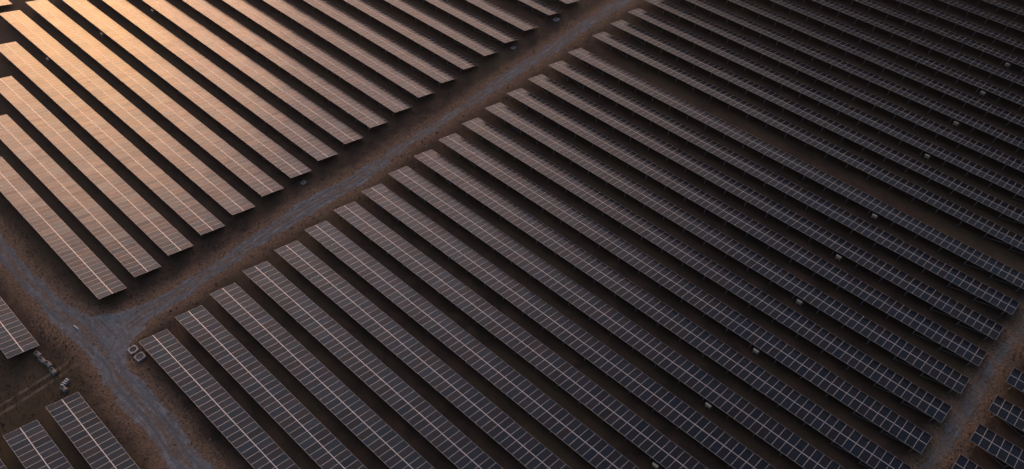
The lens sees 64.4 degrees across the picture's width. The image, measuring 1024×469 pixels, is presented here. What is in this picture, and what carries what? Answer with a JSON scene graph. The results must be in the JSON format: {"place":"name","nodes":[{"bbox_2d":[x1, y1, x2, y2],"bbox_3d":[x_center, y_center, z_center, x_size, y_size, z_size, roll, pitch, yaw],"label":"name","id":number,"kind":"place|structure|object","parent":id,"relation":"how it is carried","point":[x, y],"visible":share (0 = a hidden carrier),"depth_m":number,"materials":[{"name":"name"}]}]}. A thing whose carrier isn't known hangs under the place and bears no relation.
{"place":"outdoors","nodes":[
{"label":"outdoors","id":0,"kind":"place"},
{"bbox_2d":[0,348,87,422],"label":"dirt track","id":1,"kind":"structure","parent":0,"point":[37,391],"depth_m":102.06,"materials":[{"name":"soil"}]},
{"bbox_2d":[44,360,52,368],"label":"concrete block","id":2,"kind":"object","parent":1,"relation":"on","point":[48,364],"depth_m":103.58,"materials":[{"name":"grey concrete"}]},
{"bbox_2d":[49,367,57,375],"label":"concrete block","id":3,"kind":"object","parent":1,"relation":"on","point":[53,371],"depth_m":102.87,"materials":[{"name":"grey concrete"}]},
{"bbox_2d":[0,0,649,468],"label":"gravel road","id":4,"kind":"structure","parent":0,"point":[64,308],"depth_m":112.64,"materials":[{"name":"grey gravel"}]},
{"bbox_2d":[128,345,138,354],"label":"manhole","id":5,"kind":"object","parent":4,"relation":"on","point":[133,349],"visible":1,"depth_m":105.12,"materials":[{"name":"concrete"}]},
{"bbox_2d":[0,0,1023,468],"bbox_3d":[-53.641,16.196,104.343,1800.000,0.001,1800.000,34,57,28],"label":"ground","id":6,"kind":"structure","parent":0,"point":[14,370],"depth_m":121.79,"materials":[{"name":"soil"}]},
{"bbox_2d":[0,459,6,468],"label":"solar table","id":7,"kind":"object","parent":6,"relation":"on","point":[2,466],"visible":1,"depth_m":94.17,"materials":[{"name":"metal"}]},
{"bbox_2d":[0,0,11,5],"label":"solar table","id":8,"kind":"object","parent":6,"relation":"on","point":[4,2],"visible":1,"depth_m":160.54,"materials":[{"name":"glass"}]},
{"bbox_2d":[0,297,38,357],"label":"solar table","id":9,"kind":"object","parent":6,"relation":"on","point":[16,338],"visible":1,"depth_m":106.23,"materials":[{"name":"glass"}]},
{"bbox_2d":[3,420,72,468],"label":"solar table","id":10,"kind":"object","parent":6,"relation":"on","point":[32,445],"visible":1,"depth_m":95.11,"materials":[{"name":"glass"}]},
{"bbox_2d":[33,351,42,357],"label":"concrete block","id":11,"kind":"object","parent":6,"relation":"on","point":[37,354],"depth_m":104.65,"materials":[{"name":"grey concrete"}]},
{"bbox_2d":[38,357,45,364],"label":"concrete block","id":12,"kind":"object","parent":6,"relation":"on","point":[42,360],"depth_m":103.97,"materials":[{"name":"grey concrete"}]},
{"bbox_2d":[0,157,125,299],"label":"solar table","id":13,"kind":"object","parent":6,"relation":"on","point":[84,263],"visible":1,"depth_m":117.84,"materials":[{"name":"glass"}]},
{"bbox_2d":[60,385,68,392],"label":"concrete block","id":14,"kind":"object","parent":6,"relation":"on","point":[63,388],"depth_m":101.11,"materials":[{"name":"grey concrete"}]},
{"bbox_2d":[60,378,70,385],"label":"slab stack","id":15,"kind":"object","parent":6,"relation":"on","point":[65,382],"visible":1,"depth_m":101.92,"materials":[{"name":"white paint"}]},
{"bbox_2d":[0,114,160,277],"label":"solar table","id":16,"kind":"object","parent":6,"relation":"on","point":[133,257],"visible":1,"depth_m":122.55,"materials":[{"name":"glass"}]},
{"bbox_2d":[46,392,139,468],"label":"solar table","id":17,"kind":"object","parent":6,"relation":"on","point":[95,442],"visible":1,"depth_m":96.19,"materials":[{"name":"glass"}]},
{"bbox_2d":[0,76,192,256],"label":"solar table","id":18,"kind":"object","parent":6,"relation":"on","point":[154,225],"visible":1,"depth_m":126.99,"materials":[{"name":"glass"}]},
{"bbox_2d":[0,41,224,235],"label":"solar table","id":19,"kind":"object","parent":6,"relation":"on","point":[197,216],"visible":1,"depth_m":131.35,"materials":[{"name":"glass"}]},
{"bbox_2d":[0,10,254,216],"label":"solar table","id":20,"kind":"object","parent":6,"relation":"on","point":[210,182],"visible":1,"depth_m":135.53,"materials":[{"name":"glass"}]},
{"bbox_2d":[134,351,146,362],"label":"manhole","id":21,"kind":"object","parent":6,"relation":"in","point":[140,356],"visible":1,"depth_m":104.34,"materials":[{"name":"grey concrete"}]},
{"bbox_2d":[25,0,282,196],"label":"solar table","id":22,"kind":"object","parent":6,"relation":"on","point":[241,167],"visible":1,"depth_m":138.07,"materials":[{"name":"glass"}]},
{"bbox_2d":[62,0,311,179],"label":"solar table","id":23,"kind":"object","parent":6,"relation":"on","point":[267,148],"visible":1,"depth_m":139.76,"materials":[{"name":"glass"}]},
{"bbox_2d":[139,329,299,468],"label":"solar table","id":24,"kind":"object","parent":6,"relation":"on","point":[250,440],"visible":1,"depth_m":98.67,"materials":[{"name":"glass"}]},
{"bbox_2d":[102,0,337,162],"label":"solar table","id":25,"kind":"object","parent":6,"relation":"on","point":[292,131],"visible":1,"depth_m":141.40,"materials":[{"name":"glass"}]},
{"bbox_2d":[140,0,363,146],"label":"solar table","id":26,"kind":"object","parent":6,"relation":"on","point":[343,133],"visible":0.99,"depth_m":142.95,"materials":[{"name":"glass"}]},
{"bbox_2d":[175,305,366,468],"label":"solar table","id":27,"kind":"object","parent":6,"relation":"on","point":[306,430],"visible":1,"depth_m":99.56,"materials":[{"name":"glass"}]},
{"bbox_2d":[182,0,387,128],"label":"solar table","id":28,"kind":"object","parent":6,"relation":"on","point":[356,109],"visible":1,"depth_m":144.52,"materials":[{"name":"glass"}]},
{"bbox_2d":[223,0,411,115],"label":"solar table","id":29,"kind":"object","parent":6,"relation":"on","point":[370,88],"visible":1,"depth_m":146.05,"materials":[{"name":"glass"}]},
{"bbox_2d":[210,283,434,468],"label":"solar table","id":30,"kind":"object","parent":6,"relation":"on","point":[377,435],"visible":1,"depth_m":100.47,"materials":[{"name":"glass"}]},
{"bbox_2d":[259,0,433,100],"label":"solar table","id":31,"kind":"object","parent":6,"relation":"on","point":[372,61],"visible":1,"depth_m":147.48,"materials":[{"name":"glass"}]},
{"bbox_2d":[243,261,502,468],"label":"solar table","id":32,"kind":"object","parent":6,"relation":"on","point":[452,443],"visible":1,"depth_m":101.26,"materials":[{"name":"glass"}]},
{"bbox_2d":[302,0,455,85],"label":"solar table","id":33,"kind":"object","parent":6,"relation":"on","point":[425,66],"visible":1,"depth_m":148.89,"materials":[{"name":"glass"}]},
{"bbox_2d":[344,0,477,69],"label":"solar table","id":34,"kind":"object","parent":6,"relation":"on","point":[423,40],"visible":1,"depth_m":150.29,"materials":[{"name":"glass"}]},
{"bbox_2d":[275,241,570,468],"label":"solar table","id":35,"kind":"object","parent":6,"relation":"on","point":[525,448],"visible":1,"depth_m":102.07,"materials":[{"name":"glass"}]},
{"bbox_2d":[379,0,498,55],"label":"solar table","id":36,"kind":"object","parent":6,"relation":"on","point":[467,40],"visible":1,"depth_m":151.58,"materials":[{"name":"glass"}]},
{"bbox_2d":[423,0,517,46],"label":"solar table","id":37,"kind":"object","parent":6,"relation":"on","point":[502,36],"visible":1,"depth_m":152.86,"materials":[{"name":"glass"}]},
{"bbox_2d":[305,221,638,468],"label":"solar table","id":38,"kind":"object","parent":6,"relation":"on","point":[572,432],"visible":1,"depth_m":102.85,"materials":[{"name":"glass"}]},
{"bbox_2d":[466,0,536,33],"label":"solar table","id":39,"kind":"object","parent":6,"relation":"on","point":[507,16],"visible":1,"depth_m":154.14,"materials":[{"name":"glass"}]},
{"bbox_2d":[3,0,1022,465],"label":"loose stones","id":40,"kind":"object","parent":6,"relation":"on","point":[307,220],"visible":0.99,"depth_m":111.24,"materials":[{"name":"grey stone"}]},
{"bbox_2d":[334,202,707,468],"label":"solar table","id":41,"kind":"object","parent":6,"relation":"on","point":[623,420],"visible":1,"depth_m":103.53,"materials":[{"name":"glass"}]},
{"bbox_2d":[518,0,560,18],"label":"solar table","id":42,"kind":"object","parent":6,"relation":"on","point":[546,9],"visible":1,"depth_m":155.68,"materials":[{"name":"glass"}]},
{"bbox_2d":[550,0,578,4],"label":"solar table","id":43,"kind":"object","parent":6,"relation":"on","point":[567,1],"visible":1,"depth_m":156.56,"materials":[{"name":"glass"}]},
{"bbox_2d":[361,184,775,468],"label":"solar table","id":44,"kind":"object","parent":6,"relation":"on","point":[696,425],"visible":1,"depth_m":104.28,"materials":[{"name":"glass"}]},
{"bbox_2d":[388,166,844,468],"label":"solar table","id":45,"kind":"object","parent":6,"relation":"on","point":[651,347],"visible":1,"depth_m":104.93,"materials":[{"name":"glass"}]},
{"bbox_2d":[652,462,659,468],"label":"inverter box","id":46,"kind":"object","parent":6,"relation":"on","point":[655,465],"visible":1,"depth_m":92.25,"materials":[{"name":"beige paint"}]},
{"bbox_2d":[414,149,911,468],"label":"solar table","id":47,"kind":"object","parent":6,"relation":"on","point":[764,382],"visible":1,"depth_m":105.54,"materials":[{"name":"glass"}]},
{"bbox_2d":[438,133,931,452],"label":"solar table","id":48,"kind":"object","parent":6,"relation":"on","point":[788,356],"visible":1,"depth_m":107.64,"materials":[{"name":"glass"}]},
{"bbox_2d":[462,118,951,422],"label":"solar table","id":49,"kind":"object","parent":6,"relation":"on","point":[823,339],"visible":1,"depth_m":110.28,"materials":[{"name":"glass"}]},
{"bbox_2d":[705,402,712,410],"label":"inverter box","id":50,"kind":"object","parent":6,"relation":"on","point":[708,405],"visible":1,"depth_m":97.29,"materials":[{"name":"beige paint"}]},
{"bbox_2d":[485,102,969,393],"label":"solar table","id":51,"kind":"object","parent":6,"relation":"on","point":[903,349],"visible":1,"depth_m":112.82,"materials":[{"name":"glass"}]},
{"bbox_2d":[507,88,986,365],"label":"solar table","id":52,"kind":"object","parent":6,"relation":"on","point":[920,323],"visible":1,"depth_m":115.53,"materials":[{"name":"glass"}]},
{"bbox_2d":[752,348,759,354],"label":"inverter box","id":53,"kind":"object","parent":6,"relation":"on","point":[756,351],"visible":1,"depth_m":102.37,"materials":[{"name":"beige paint"}]},
{"bbox_2d":[528,74,1003,339],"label":"solar table","id":54,"kind":"object","parent":6,"relation":"on","point":[930,295],"visible":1,"depth_m":118.09,"materials":[{"name":"glass"}]},
{"bbox_2d":[548,61,1019,314],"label":"solar table","id":55,"kind":"object","parent":6,"relation":"on","point":[1001,301],"visible":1,"depth_m":120.69,"materials":[{"name":"glass"}]},
{"bbox_2d":[568,48,1023,291],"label":"solar table","id":56,"kind":"object","parent":6,"relation":"on","point":[936,236],"visible":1,"depth_m":123.67,"materials":[{"name":"glass"}]},
{"bbox_2d":[795,299,803,305],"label":"inverter box","id":57,"kind":"object","parent":6,"relation":"on","point":[799,302],"visible":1,"depth_m":107.45,"materials":[{"name":"beige paint"}]},
{"bbox_2d":[592,32,1023,253],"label":"solar table","id":58,"kind":"object","parent":6,"relation":"on","point":[923,194],"visible":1,"depth_m":127.85,"materials":[{"name":"glass"}]},
{"bbox_2d":[610,20,1023,229],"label":"solar table","id":59,"kind":"object","parent":6,"relation":"on","point":[1001,206],"visible":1,"depth_m":131.09,"materials":[{"name":"glass"}]},
{"bbox_2d":[628,8,1023,200],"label":"solar table","id":60,"kind":"object","parent":6,"relation":"on","point":[927,146],"visible":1,"depth_m":134.36,"materials":[{"name":"glass"}]},
{"bbox_2d":[645,0,1023,171],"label":"solar table","id":61,"kind":"object","parent":6,"relation":"on","point":[969,142],"visible":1,"depth_m":137.55,"materials":[{"name":"glass"}]},
{"bbox_2d":[678,0,1023,151],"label":"solar table","id":62,"kind":"object","parent":6,"relation":"on","point":[996,132],"visible":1,"depth_m":139.71,"materials":[{"name":"glass"}]},
{"bbox_2d":[726,0,1023,126],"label":"solar table","id":63,"kind":"object","parent":6,"relation":"on","point":[944,88],"visible":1,"depth_m":141.83,"materials":[{"name":"glass"}]},
{"bbox_2d":[756,0,1023,110],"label":"solar table","id":64,"kind":"object","parent":6,"relation":"on","point":[991,88],"visible":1,"depth_m":143.87,"materials":[{"name":"glass"}]},
{"bbox_2d":[803,0,1023,86],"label":"solar table","id":65,"kind":"object","parent":6,"relation":"on","point":[991,69],"visible":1,"depth_m":145.88,"materials":[{"name":"glass"}]},
{"bbox_2d":[851,0,1023,72],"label":"solar table","id":66,"kind":"object","parent":6,"relation":"on","point":[954,36],"visible":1,"depth_m":147.70,"materials":[{"name":"glass"}]},
{"bbox_2d":[897,0,1023,50],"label":"solar table","id":67,"kind":"object","parent":6,"relation":"on","point":[972,26],"visible":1,"depth_m":149.62,"materials":[{"name":"glass"}]},
{"bbox_2d":[952,454,982,468],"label":"solar table","id":68,"kind":"object","parent":6,"relation":"on","point":[961,461],"visible":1,"depth_m":92.02,"materials":[{"name":"glass"}]},
{"bbox_2d":[929,0,1023,38],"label":"solar table","id":69,"kind":"object","parent":6,"relation":"on","point":[968,8],"visible":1,"depth_m":151.34,"materials":[{"name":"glass"}]},
{"bbox_2d":[970,423,1023,468],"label":"solar table","id":70,"kind":"object","parent":6,"relation":"on","point":[1009,453],"visible":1,"depth_m":93.10,"materials":[{"name":"glass"}]},
{"bbox_2d":[977,0,1023,18],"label":"solar table","id":71,"kind":"object","parent":6,"relation":"on","point":[1008,7],"visible":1,"depth_m":153.00,"materials":[{"name":"glass"}]},
{"bbox_2d":[988,395,1023,436],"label":"solar table","id":72,"kind":"object","parent":6,"relation":"on","point":[1015,417],"visible":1,"depth_m":96.01,"materials":[{"name":"glass"}]},
{"bbox_2d":[1006,367,1023,394],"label":"solar table","id":73,"kind":"object","parent":6,"relation":"on","point":[1016,375],"visible":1,"depth_m":98.89,"materials":[{"name":"glass"}]},
{"bbox_2d":[0,0,1023,468],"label":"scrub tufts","id":74,"kind":"object","parent":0,"point":[474,236],"visible":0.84,"depth_m":113.91,"materials":[{"name":"brown plant"}]},
{"bbox_2d":[901,290,1023,468],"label":"gravel track","id":75,"kind":"structure","parent":0,"point":[989,370],"depth_m":98.40,"materials":[{"name":"grey gravel"}]}
]}

